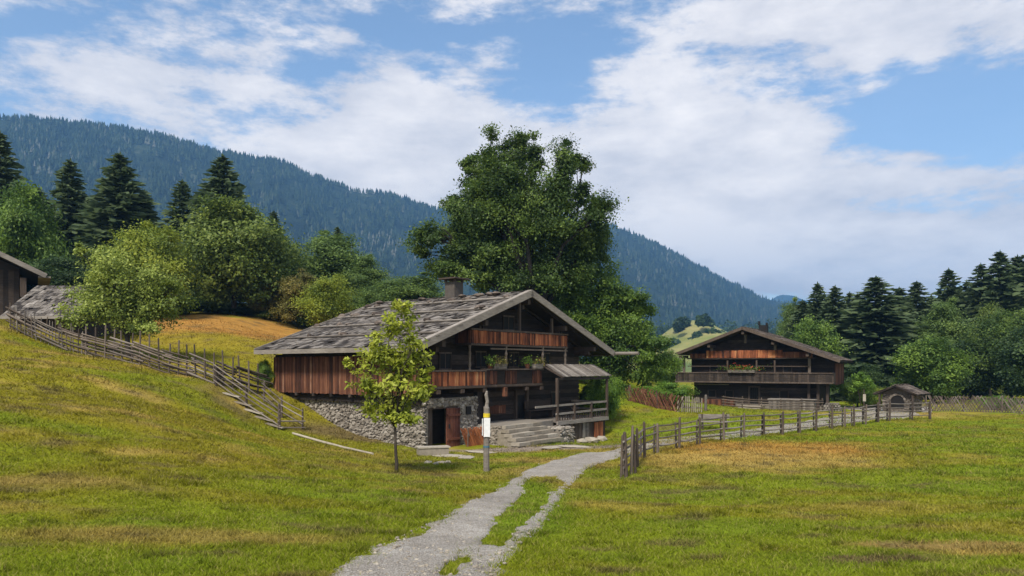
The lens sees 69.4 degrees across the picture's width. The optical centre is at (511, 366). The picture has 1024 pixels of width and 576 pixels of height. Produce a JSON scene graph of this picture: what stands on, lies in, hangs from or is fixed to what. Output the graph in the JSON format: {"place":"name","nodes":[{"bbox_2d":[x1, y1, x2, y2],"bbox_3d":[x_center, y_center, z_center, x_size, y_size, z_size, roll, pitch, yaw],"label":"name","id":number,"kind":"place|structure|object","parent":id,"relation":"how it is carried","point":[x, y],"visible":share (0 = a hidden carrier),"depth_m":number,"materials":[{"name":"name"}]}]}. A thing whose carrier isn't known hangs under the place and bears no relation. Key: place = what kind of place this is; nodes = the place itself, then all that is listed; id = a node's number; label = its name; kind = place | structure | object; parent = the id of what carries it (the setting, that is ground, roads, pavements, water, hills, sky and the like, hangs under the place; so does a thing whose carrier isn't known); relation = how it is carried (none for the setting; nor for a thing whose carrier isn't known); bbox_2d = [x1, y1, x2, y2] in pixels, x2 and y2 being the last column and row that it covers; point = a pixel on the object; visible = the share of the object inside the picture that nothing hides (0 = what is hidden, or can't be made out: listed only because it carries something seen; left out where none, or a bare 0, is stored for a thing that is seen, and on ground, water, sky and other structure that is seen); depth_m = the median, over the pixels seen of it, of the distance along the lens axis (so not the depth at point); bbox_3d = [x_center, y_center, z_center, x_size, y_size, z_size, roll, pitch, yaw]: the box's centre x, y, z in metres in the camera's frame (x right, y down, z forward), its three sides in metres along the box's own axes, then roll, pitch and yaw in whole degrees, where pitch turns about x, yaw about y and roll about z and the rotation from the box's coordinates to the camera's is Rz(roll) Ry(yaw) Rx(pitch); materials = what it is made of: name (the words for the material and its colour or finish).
{"place":"outdoors","nodes":[
{"label":"outdoors","id":0,"kind":"place"},
{"bbox_2d":[0,119,783,360],"bbox_3d":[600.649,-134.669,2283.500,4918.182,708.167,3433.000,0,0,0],"label":"mountain","id":1,"kind":"structure","parent":0,"point":[297,224],"depth_m":1498.58,"materials":[{"name":"green plant"}]},
{"bbox_2d":[0,113,799,331],"bbox_3d":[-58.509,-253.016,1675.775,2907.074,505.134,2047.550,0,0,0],"label":"mountain forest","id":2,"kind":"object","parent":1,"relation":"on","point":[90,132],"visible":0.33,"depth_m":1484.30,"materials":[{"name":"plant"}]},
{"bbox_2d":[641,318,780,337],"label":"valley forest","id":3,"kind":"object","parent":1,"relation":"on","point":[726,329],"visible":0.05,"depth_m":692.76,"materials":[{"name":"green plant"}]},
{"bbox_2d":[332,449,620,575],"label":"path","id":4,"kind":"structure","parent":0,"point":[566,472],"depth_m":10.59,"materials":[{"name":"grey gravel"}]},
{"bbox_2d":[0,311,1023,575],"bbox_3d":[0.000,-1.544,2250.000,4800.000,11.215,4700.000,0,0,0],"label":"ground","id":5,"kind":"structure","parent":0,"point":[272,327],"depth_m":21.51,"materials":[{"name":"green plant"}]},
{"bbox_2d":[0,131,28,199],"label":"spruce tree","id":6,"kind":"object","parent":5,"relation":"on","point":[6,173],"visible":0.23,"depth_m":66.00,"materials":[{"name":"green plant"}]},
{"bbox_2d":[0,251,50,314],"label":"barn","id":7,"kind":"structure","parent":5,"relation":"on","point":[12,283],"depth_m":48.53,"materials":[{"name":"brown wood"}]},
{"bbox_2d":[0,177,80,264],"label":"broadleaf tree","id":8,"kind":"object","parent":5,"relation":"on","point":[26,231],"visible":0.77,"depth_m":60.96,"materials":[{"name":"green plant"}]},
{"bbox_2d":[29,186,67,247],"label":"spruce tree","id":9,"kind":"object","parent":5,"relation":"on","point":[41,196],"visible":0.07,"depth_m":80.03,"materials":[{"name":"green plant"}]},
{"bbox_2d":[26,254,96,291],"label":"broadleaf tree","id":10,"kind":"object","parent":5,"relation":"on","point":[61,272],"visible":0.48,"depth_m":56.76,"materials":[{"name":"green plant"}]},
{"bbox_2d":[0,285,130,337],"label":"shed","id":11,"kind":"structure","parent":5,"relation":"on","point":[38,301],"depth_m":44.34,"materials":[{"name":"grey wood"}]},
{"bbox_2d":[45,158,93,254],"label":"spruce tree","id":12,"kind":"object","parent":5,"relation":"on","point":[68,187],"visible":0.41,"depth_m":75.37,"materials":[{"name":"green plant"}]},
{"bbox_2d":[63,245,107,272],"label":"broadleaf tree","id":13,"kind":"object","parent":5,"relation":"on","point":[86,255],"visible":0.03,"depth_m":64.44,"materials":[{"name":"green plant"}]},
{"bbox_2d":[68,152,166,260],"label":"spruce tree","id":14,"kind":"object","parent":5,"relation":"on","point":[116,207],"visible":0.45,"depth_m":72.92,"materials":[{"name":"green plant"}]},
{"bbox_2d":[53,241,204,356],"bbox_3d":[-21.026,-3.486,40.259,7.767,6.597,5.596,0,0,0],"label":"apple tree","id":15,"kind":"object","parent":5,"relation":"on","point":[106,298],"visible":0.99,"depth_m":39.84,"materials":[{"name":"green plant"}]},
{"bbox_2d":[5,303,272,393],"bbox_3d":[-19.973,-0.912,37.664,15.556,5.087,2.493,0,0,9],"label":"stick fence","id":16,"kind":"object","parent":5,"relation":"on","point":[113,346],"visible":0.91,"depth_m":37.44,"materials":[{"name":"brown wood"}]},
{"bbox_2d":[137,189,162,232],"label":"spruce tree","id":17,"kind":"object","parent":5,"relation":"on","point":[154,214],"visible":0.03,"depth_m":78.09,"materials":[{"name":"green plant"}]},
{"bbox_2d":[94,215,211,317],"bbox_3d":[-27.577,-7.448,57.166,9.028,8.202,8.406,0,0,26],"label":"broadleaf tree","id":18,"kind":"object","parent":5,"relation":"on","point":[162,246],"visible":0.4,"depth_m":55.74,"materials":[{"name":"green plant"}]},
{"bbox_2d":[159,179,199,248],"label":"spruce tree","id":19,"kind":"object","parent":5,"relation":"on","point":[183,189],"visible":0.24,"depth_m":81.46,"materials":[{"name":"green plant"}]},
{"bbox_2d":[179,297,217,313],"bbox_3d":[-27.566,-5.203,63.054,5.340,1.561,5.598,0,0,-20],"label":"bush","id":20,"kind":"object","parent":5,"relation":"on","point":[201,306],"visible":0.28,"depth_m":62.57,"materials":[{"name":"green plant"}]},
{"bbox_2d":[198,303,240,313],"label":"bush","id":21,"kind":"object","parent":5,"relation":"on","point":[222,308],"visible":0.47,"depth_m":65.05,"materials":[{"name":"green plant"}]},
{"bbox_2d":[177,153,263,313],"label":"spruce tree","id":22,"kind":"object","parent":5,"relation":"on","point":[220,183],"visible":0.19,"depth_m":78.23,"materials":[{"name":"green plant"}]},
{"bbox_2d":[216,306,262,315],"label":"bush","id":23,"kind":"object","parent":5,"relation":"on","point":[244,311],"visible":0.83,"depth_m":65.07,"materials":[{"name":"green plant"}]},
{"bbox_2d":[158,189,327,314],"bbox_3d":[-23.769,-9.661,64.704,15.315,10.951,12.936,0,0,-17],"label":"broadleaf tree","id":24,"kind":"object","parent":5,"relation":"on","point":[243,256],"visible":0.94,"depth_m":63.20,"materials":[{"name":"green plant"}]},
{"bbox_2d":[213,364,280,429],"bbox_3d":[-12.400,1.506,34.622,4.114,3.264,0.212,0,0,24],"label":"rail fence","id":25,"kind":"object","parent":5,"relation":"on","point":[246,395],"visible":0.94,"depth_m":34.63,"materials":[{"name":"grey wood"}]},
{"bbox_2d":[238,277,286,313],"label":"broadleaf tree","id":26,"kind":"object","parent":5,"relation":"on","point":[272,301],"visible":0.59,"depth_m":65.13,"materials":[{"name":"green plant"}]},
{"bbox_2d":[253,359,275,385],"bbox_3d":[-13.044,0.342,38.913,1.372,1.498,1.329,0,0,-12],"label":"bush","id":27,"kind":"object","parent":5,"relation":"on","point":[264,368],"visible":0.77,"depth_m":38.76,"materials":[{"name":"green plant"}]},
{"bbox_2d":[254,310,286,320],"bbox_3d":[-20.365,-4.476,64.913,5.042,1.045,4.774,0,0,-5],"label":"bush","id":28,"kind":"object","parent":5,"relation":"on","point":[265,315],"visible":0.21,"depth_m":64.39,"materials":[{"name":"green plant"}]},
{"bbox_2d":[263,210,285,311],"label":"spruce tree","id":29,"kind":"object","parent":5,"relation":"on","point":[273,214],"visible":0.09,"depth_m":87.87,"materials":[{"name":"green plant"}]},
{"bbox_2d":[261,381,303,429],"bbox_3d":[-11.021,1.956,35.414,3.165,2.495,0.213,0,0,36],"label":"rail fence","id":30,"kind":"object","parent":5,"relation":"on","point":[281,399],"visible":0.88,"depth_m":35.34,"materials":[{"name":"grey wood"}]},
{"bbox_2d":[237,234,329,310],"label":"broadleaf tree","id":31,"kind":"object","parent":5,"relation":"on","point":[295,272],"visible":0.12,"depth_m":74.41,"materials":[{"name":"green plant"}]},
{"bbox_2d":[264,268,320,326],"bbox_3d":[-18.244,-5.862,63.764,6.957,5.277,6.864,0,0,42],"label":"broadleaf tree","id":32,"kind":"object","parent":5,"relation":"on","point":[292,284],"visible":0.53,"depth_m":62.36,"materials":[{"name":"green plant"}]},
{"bbox_2d":[288,314,313,326],"bbox_3d":[-17.455,-3.980,64.049,4.521,1.399,4.739,0,0,1],"label":"bush","id":33,"kind":"object","parent":5,"relation":"on","point":[299,321],"visible":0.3,"depth_m":62.86,"materials":[{"name":"green plant"}]},
{"bbox_2d":[284,272,362,326],"bbox_3d":[-14.925,-5.026,60.850,6.682,5.580,7.177,0,0,28],"label":"broadleaf tree","id":34,"kind":"object","parent":5,"relation":"on","point":[327,299],"visible":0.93,"depth_m":59.78,"materials":[{"name":"green plant"}]},
{"bbox_2d":[292,432,373,454],"bbox_3d":[-7.336,3.205,30.771,0.693,0.456,7.451,0,0,-39],"label":"pole","id":35,"kind":"object","parent":5,"relation":"on","point":[317,440],"visible":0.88,"depth_m":31.80,"materials":[{"name":"grey wood"}]},
{"bbox_2d":[299,229,376,294],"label":"broadleaf tree","id":36,"kind":"object","parent":5,"relation":"on","point":[336,251],"visible":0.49,"depth_m":77.90,"materials":[{"name":"green plant"}]},
{"bbox_2d":[347,294,365,310],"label":"bush","id":37,"kind":"object","parent":5,"relation":"on","point":[354,300],"visible":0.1,"depth_m":72.89,"materials":[{"name":"green plant"}]},
{"bbox_2d":[336,253,393,296],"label":"broadleaf tree","id":38,"kind":"object","parent":5,"relation":"on","point":[366,273],"visible":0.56,"depth_m":76.75,"materials":[{"name":"green plant"}]},
{"bbox_2d":[352,280,397,308],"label":"broadleaf tree","id":39,"kind":"object","parent":5,"relation":"on","point":[371,292],"visible":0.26,"depth_m":68.63,"materials":[{"name":"green plant"}]},
{"bbox_2d":[342,298,436,471],"bbox_3d":[-3.660,0.715,22.571,2.820,5.583,1.843,0,0,13],"label":"sapling","id":40,"kind":"object","parent":5,"relation":"on","point":[397,412],"visible":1,"depth_m":22.29,"materials":[{"name":"green plant"}]},
{"bbox_2d":[367,271,444,302],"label":"broadleaf tree","id":41,"kind":"object","parent":5,"relation":"on","point":[404,289],"visible":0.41,"depth_m":66.62,"materials":[{"name":"green plant"}]},
{"bbox_2d":[416,445,450,455],"bbox_3d":[-3.232,3.476,30.355,1.325,0.390,0.542,0,0,-19],"label":"stone trough","id":42,"kind":"object","parent":5,"relation":"on","point":[433,450],"visible":0.82,"depth_m":30.15,"materials":[{"name":"grey stone"}]},
{"bbox_2d":[254,277,638,448],"bbox_3d":[-2.798,-0.320,41.078,14.576,9.240,17.030,0,0,38],"label":"farmhouse","id":43,"kind":"object","parent":5,"relation":"on","point":[461,333],"visible":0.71,"depth_m":37.24,"materials":[{"name":"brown wood"}]},
{"bbox_2d":[439,352,451,369],"bbox_3d":[-3.170,-0.250,35.095,0.050,0.860,0.860,0,0,38],"label":"window","id":44,"kind":"structure","parent":43,"relation":"in","point":[445,358],"depth_m":35.09,"materials":[{"name":"black glass"}]},
{"bbox_2d":[446,407,460,446],"bbox_3d":[-2.692,2.832,34.224,0.151,1.823,0.908,0,0,38],"label":"cellar door","id":45,"kind":"structure","parent":43,"relation":"in","point":[453,415],"depth_m":34.17,"materials":[{"name":"red wood"}]},
{"bbox_2d":[475,351,486,367],"bbox_3d":[-1.568,-0.350,37.137,0.050,0.860,0.860,0,0,38],"label":"window","id":46,"kind":"structure","parent":43,"relation":"in","point":[479,355],"depth_m":37.12,"materials":[{"name":"black glass"}]},
{"bbox_2d":[485,354,515,368],"bbox_3d":[-0.673,-0.254,36.691,1.332,0.728,1.691,0,0,38],"label":"planter","id":47,"kind":"object","parent":43,"relation":"on","point":[504,365],"visible":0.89,"depth_m":36.56,"materials":[{"name":"grey stone"}]},
{"bbox_2d":[503,315,513,329],"bbox_3d":[-0.184,-2.275,38.917,0.050,0.810,0.960,0,0,38],"label":"window","id":48,"kind":"structure","parent":43,"relation":"in","point":[508,321],"depth_m":38.89,"materials":[{"name":"black glass"}]},
{"bbox_2d":[509,352,518,367],"bbox_3d":[0.095,-0.350,39.264,0.050,0.860,0.860,0,0,38],"label":"window","id":49,"kind":"structure","parent":43,"relation":"in","point":[515,355],"depth_m":39.27,"materials":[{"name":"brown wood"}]},
{"bbox_2d":[517,395,524,417],"bbox_3d":[0.441,2.044,39.791,0.100,1.468,0.828,0,0,38],"label":"entrance door","id":50,"kind":"structure","parent":43,"relation":"in","point":[520,398],"depth_m":39.85,"materials":[{"name":"wood"}]},
{"bbox_2d":[524,357,549,367],"bbox_3d":[1.366,-0.262,39.166,1.395,0.743,1.413,0,0,2],"label":"planter","id":51,"kind":"object","parent":43,"relation":"on","point":[536,365],"visible":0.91,"depth_m":39.13,"materials":[{"name":"grey stone"}]},
{"bbox_2d":[594,421,602,436],"bbox_3d":[4.866,3.624,41.568,0.051,1.030,0.888,0,0,38],"label":"shed door","id":52,"kind":"structure","parent":43,"relation":"in","point":[598,426],"depth_m":41.53,"materials":[{"name":"brown wood"}]},
{"bbox_2d":[460,426,483,446],"bbox_3d":[-1.404,3.399,35.170,0.108,1.166,3.040,0,0,41],"label":"lattice fence","id":53,"kind":"object","parent":5,"relation":"on","point":[478,437],"visible":0.41,"depth_m":34.65,"materials":[{"name":"brown wood"}]},
{"bbox_2d":[482,391,489,471],"bbox_3d":[-0.842,2.204,24.131,0.262,2.820,0.262,0,0,0],"label":"signpost","id":54,"kind":"object","parent":5,"relation":"on","point":[486,416],"visible":0.95,"depth_m":24.06,"materials":[{"name":"grey wood"}]},
{"bbox_2d":[395,122,628,302],"bbox_3d":[0.016,-8.063,53.747,16.296,18.885,10.892,0,0,0],"label":"broadleaf tree","id":55,"kind":"object","parent":5,"relation":"on","point":[501,230],"visible":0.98,"depth_m":51.88,"materials":[{"name":"green plant"}]},
{"bbox_2d":[581,371,631,418],"bbox_3d":[5.546,1.793,44.807,2.926,3.498,3.372,0,0,44],"label":"bush","id":56,"kind":"object","parent":5,"relation":"on","point":[597,393],"visible":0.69,"depth_m":44.48,"materials":[{"name":"green plant"}]},
{"bbox_2d":[549,256,690,387],"bbox_3d":[7.164,-3.204,56.170,11.849,10.493,8.198,0,0,0],"label":"broadleaf tree","id":57,"kind":"object","parent":5,"relation":"on","point":[614,319],"visible":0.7,"depth_m":54.55,"materials":[{"name":"green plant"}]},
{"bbox_2d":[623,425,636,473],"bbox_3d":[3.549,2.645,22.324,0.512,1.723,0.166,0,0,-26],"label":"stake","id":58,"kind":"object","parent":5,"relation":"on","point":[633,454],"visible":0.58,"depth_m":22.32,"materials":[{"name":"grey wood"}]},
{"bbox_2d":[621,385,684,411],"bbox_3d":[9.246,2.136,49.054,0.130,1.746,5.279,0,0,-40],"label":"lattice fence","id":59,"kind":"object","parent":5,"relation":"on","point":[641,393],"visible":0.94,"depth_m":48.88,"materials":[{"name":"brown wood"}]},
{"bbox_2d":[653,349,687,386],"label":"broadleaf tree","id":60,"kind":"object","parent":5,"relation":"on","point":[673,376],"visible":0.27,"depth_m":69.62,"materials":[{"name":"green plant"}]},
{"bbox_2d":[643,380,699,405],"bbox_3d":[10.667,1.859,50.208,3.940,1.899,4.542,0,0,33],"label":"bush","id":61,"kind":"object","parent":5,"relation":"on","point":[664,387],"visible":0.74,"depth_m":49.81,"materials":[{"name":"green plant"}]},
{"bbox_2d":[677,396,701,412],"bbox_3d":[11.553,2.576,48.014,2.163,1.397,0.145,0,0,-30],"label":"picket fence","id":62,"kind":"object","parent":5,"relation":"on","point":[691,407],"visible":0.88,"depth_m":48.03,"materials":[{"name":"grey wood"}]},
{"bbox_2d":[698,414,730,429],"bbox_3d":[11.352,3.143,41.470,1.700,0.900,0.440,0,0,8],"label":"bench","id":63,"kind":"object","parent":5,"relation":"on","point":[705,416],"visible":0.7,"depth_m":41.63,"materials":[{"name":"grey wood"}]},
{"bbox_2d":[702,399,734,405],"bbox_3d":[17.686,3.076,63.237,2.646,0.547,0.751,0,0,32],"label":"planter","id":64,"kind":"object","parent":5,"relation":"on","point":[718,402],"visible":0.62,"depth_m":62.92,"materials":[{"name":"brown wood"}]},
{"bbox_2d":[675,321,852,410],"bbox_3d":[21.594,0.025,63.749,13.526,7.950,7.608,0,0,32],"label":"chalet","id":65,"kind":"object","parent":5,"relation":"on","point":[795,369],"visible":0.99,"depth_m":61.83,"materials":[{"name":"brown wood"}]},
{"bbox_2d":[721,363,765,372],"bbox_3d":[19.255,0.109,61.626,4.895,0.823,1.062,0,0,32],"label":"flower box","id":66,"kind":"object","parent":65,"relation":"on","point":[742,370],"visible":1,"depth_m":61.62,"materials":[{"name":"silver plant"}]},
{"bbox_2d":[750,388,757,403],"bbox_3d":[20.459,2.646,62.381,0.708,1.703,0.090,0,0,32],"label":"door","id":67,"kind":"structure","parent":65,"relation":"in","point":[755,390],"depth_m":62.38,"materials":[{"name":"wood"}]},
{"bbox_2d":[722,396,823,410],"bbox_3d":[20.505,3.090,58.504,7.848,1.405,0.164,0,0,33],"label":"yard fence","id":68,"kind":"object","parent":5,"relation":"on","point":[780,403],"visible":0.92,"depth_m":58.36,"materials":[{"name":"grey wood"}]},
{"bbox_2d":[619,400,931,477],"bbox_3d":[13.585,2.877,36.139,4.413,1.912,35.340,0,0,42],"label":"track fence","id":69,"kind":"object","parent":5,"relation":"on","point":[639,448],"visible":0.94,"depth_m":36.64,"materials":[{"name":"grey wood"}]},
{"bbox_2d":[773,296,798,338],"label":"broadleaf tree","id":70,"kind":"object","parent":5,"relation":"on","point":[787,313],"visible":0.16,"depth_m":89.60,"materials":[{"name":"green plant"}]},
{"bbox_2d":[767,398,817,410],"bbox_3d":[22.413,3.059,59.103,3.600,0.919,1.200,0,0,32],"label":"stack","id":71,"kind":"object","parent":5,"relation":"on","point":[784,407],"visible":0.54,"depth_m":58.64,"materials":[{"name":"grey wood"}]},
{"bbox_2d":[781,299,816,339],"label":"spruce tree","id":72,"kind":"object","parent":5,"relation":"on","point":[800,312],"visible":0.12,"depth_m":87.84,"materials":[{"name":"green plant"}]},
{"bbox_2d":[786,313,849,399],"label":"broadleaf tree","id":73,"kind":"object","parent":5,"relation":"on","point":[818,336],"visible":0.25,"depth_m":74.44,"materials":[{"name":"green plant"}]},
{"bbox_2d":[804,281,833,325],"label":"spruce tree","id":74,"kind":"object","parent":5,"relation":"on","point":[818,295],"visible":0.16,"depth_m":89.67,"materials":[{"name":"green plant"}]},
{"bbox_2d":[821,402,843,410],"bbox_3d":[25.067,3.182,57.888,1.563,0.702,0.649,0,0,32],"label":"log pile","id":75,"kind":"object","parent":5,"relation":"on","point":[828,406],"visible":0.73,"depth_m":57.74,"materials":[{"name":"silver wood"}]},
{"bbox_2d":[817,285,865,399],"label":"spruce tree","id":76,"kind":"object","parent":5,"relation":"on","point":[836,308],"visible":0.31,"depth_m":85.61,"materials":[{"name":"green plant"}]},
{"bbox_2d":[837,291,871,354],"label":"spruce tree","id":77,"kind":"object","parent":5,"relation":"on","point":[849,296],"visible":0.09,"depth_m":91.78,"materials":[{"name":"green plant"}]},
{"bbox_2d":[834,378,877,406],"bbox_3d":[29.019,2.171,61.969,3.883,2.764,4.007,0,0,4],"label":"bush","id":78,"kind":"object","parent":5,"relation":"on","point":[853,398],"visible":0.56,"depth_m":61.44,"materials":[{"name":"green plant"}]},
{"bbox_2d":[848,371,877,408],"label":"sapling","id":79,"kind":"object","parent":5,"relation":"on","point":[859,377],"visible":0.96,"depth_m":59.85,"materials":[{"name":"green plant"}]},
{"bbox_2d":[844,361,898,398],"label":"broadleaf tree","id":80,"kind":"object","parent":5,"relation":"on","point":[874,376],"visible":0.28,"depth_m":76.86,"materials":[{"name":"green plant"}]},
{"bbox_2d":[829,276,964,400],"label":"spruce tree","id":81,"kind":"object","parent":5,"relation":"on","point":[877,316],"visible":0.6,"depth_m":80.77,"materials":[{"name":"green plant"}]},
{"bbox_2d":[873,384,929,412],"bbox_3d":[29.205,2.515,55.420,2.834,2.430,3.200,0,0,-44],"label":"oven hut","id":82,"kind":"object","parent":5,"relation":"on","point":[906,394],"visible":0.75,"depth_m":54.82,"materials":[{"name":"stone"}]},
{"bbox_2d":[879,287,940,398],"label":"spruce tree","id":83,"kind":"object","parent":5,"relation":"on","point":[899,292],"visible":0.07,"depth_m":85.13,"materials":[{"name":"green plant"}]},
{"bbox_2d":[906,281,955,394],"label":"spruce tree","id":84,"kind":"object","parent":5,"relation":"on","point":[916,297],"visible":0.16,"depth_m":91.51,"materials":[{"name":"green plant"}]},
{"bbox_2d":[887,334,986,402],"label":"broadleaf tree","id":85,"kind":"object","parent":5,"relation":"on","point":[929,365],"visible":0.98,"depth_m":67.04,"materials":[{"name":"green plant"}]},
{"bbox_2d":[910,296,979,398],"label":"broadleaf tree","id":86,"kind":"object","parent":5,"relation":"on","point":[946,325],"visible":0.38,"depth_m":78.84,"materials":[{"name":"green plant"}]},
{"bbox_2d":[930,267,988,396],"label":"spruce tree","id":87,"kind":"object","parent":5,"relation":"on","point":[950,290],"visible":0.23,"depth_m":91.57,"materials":[{"name":"green plant"}]},
{"bbox_2d":[956,279,974,307],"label":"spruce tree","id":88,"kind":"object","parent":5,"relation":"on","point":[965,287],"visible":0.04,"depth_m":97.78,"materials":[{"name":"green plant"}]},
{"bbox_2d":[922,395,1023,413],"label":"lattice fence","id":89,"kind":"object","parent":5,"relation":"on","point":[1001,402],"visible":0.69,"depth_m":54.62,"materials":[{"name":"brown wood"}]},
{"bbox_2d":[945,337,1005,399],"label":"broadleaf tree","id":90,"kind":"object","parent":5,"relation":"on","point":[972,387],"visible":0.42,"depth_m":72.25,"materials":[{"name":"green plant"}]},
{"bbox_2d":[958,299,1010,396],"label":"broadleaf tree","id":91,"kind":"object","parent":5,"relation":"on","point":[985,310],"visible":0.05,"depth_m":81.90,"materials":[{"name":"green plant"}]},
{"bbox_2d":[954,307,1023,399],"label":"broadleaf tree","id":92,"kind":"object","parent":5,"relation":"on","point":[991,328],"visible":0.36,"depth_m":71.69,"materials":[{"name":"green plant"}]},
{"bbox_2d":[958,263,1020,395],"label":"spruce tree","id":93,"kind":"object","parent":5,"relation":"on","point":[972,295],"visible":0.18,"depth_m":89.79,"materials":[{"name":"green plant"}]},
{"bbox_2d":[957,251,1023,395],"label":"spruce tree","id":94,"kind":"object","parent":5,"relation":"on","point":[1006,292],"visible":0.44,"depth_m":87.26,"materials":[{"name":"green plant"}]},
{"bbox_2d":[974,394,1019,409],"bbox_3d":[38.259,2.854,58.070,3.999,1.357,3.469,0,0,-8],"label":"bush","id":95,"kind":"object","parent":5,"relation":"on","point":[999,396],"visible":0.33,"depth_m":57.33,"materials":[{"name":"green plant"}]},
{"bbox_2d":[982,321,1023,397],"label":"broadleaf tree","id":96,"kind":"object","parent":5,"relation":"on","point":[1012,354],"visible":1,"depth_m":66.12,"materials":[{"name":"green plant"}]},
{"bbox_2d":[998,254,1023,302],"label":"spruce tree","id":97,"kind":"object","parent":5,"relation":"on","point":[1015,261],"visible":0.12,"depth_m":91.85,"materials":[{"name":"green plant"}]},
{"bbox_2d":[1015,255,1023,301],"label":"spruce tree","id":98,"kind":"object","parent":5,"relation":"on","point":[1020,279],"visible":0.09,"depth_m":90.55,"materials":[{"name":"green plant"}]},
{"bbox_2d":[0,0,1023,304],"label":"sky","id":99,"kind":"structure","parent":0,"point":[781,147],"materials":[{"name":"blue"}]},
{"bbox_2d":[627,320,726,371],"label":"hill","id":100,"kind":"structure","parent":0,"point":[684,335],"depth_m":471.52,"materials":[{"name":"green plant"}]},
{"bbox_2d":[661,313,725,350],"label":"field copse","id":101,"kind":"object","parent":100,"relation":"on","point":[703,320],"visible":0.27,"depth_m":475.01,"materials":[{"name":"green plant"}]},
{"bbox_2d":[616,409,917,454],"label":"farm road","id":102,"kind":"structure","parent":0,"point":[820,423],"depth_m":42.14,"materials":[{"name":"grey gravel"}]},
{"bbox_2d":[770,295,818,307],"bbox_3d":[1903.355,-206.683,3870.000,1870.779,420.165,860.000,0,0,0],"label":"mountain","id":103,"kind":"structure","parent":0,"point":[786,298],"depth_m":4264.48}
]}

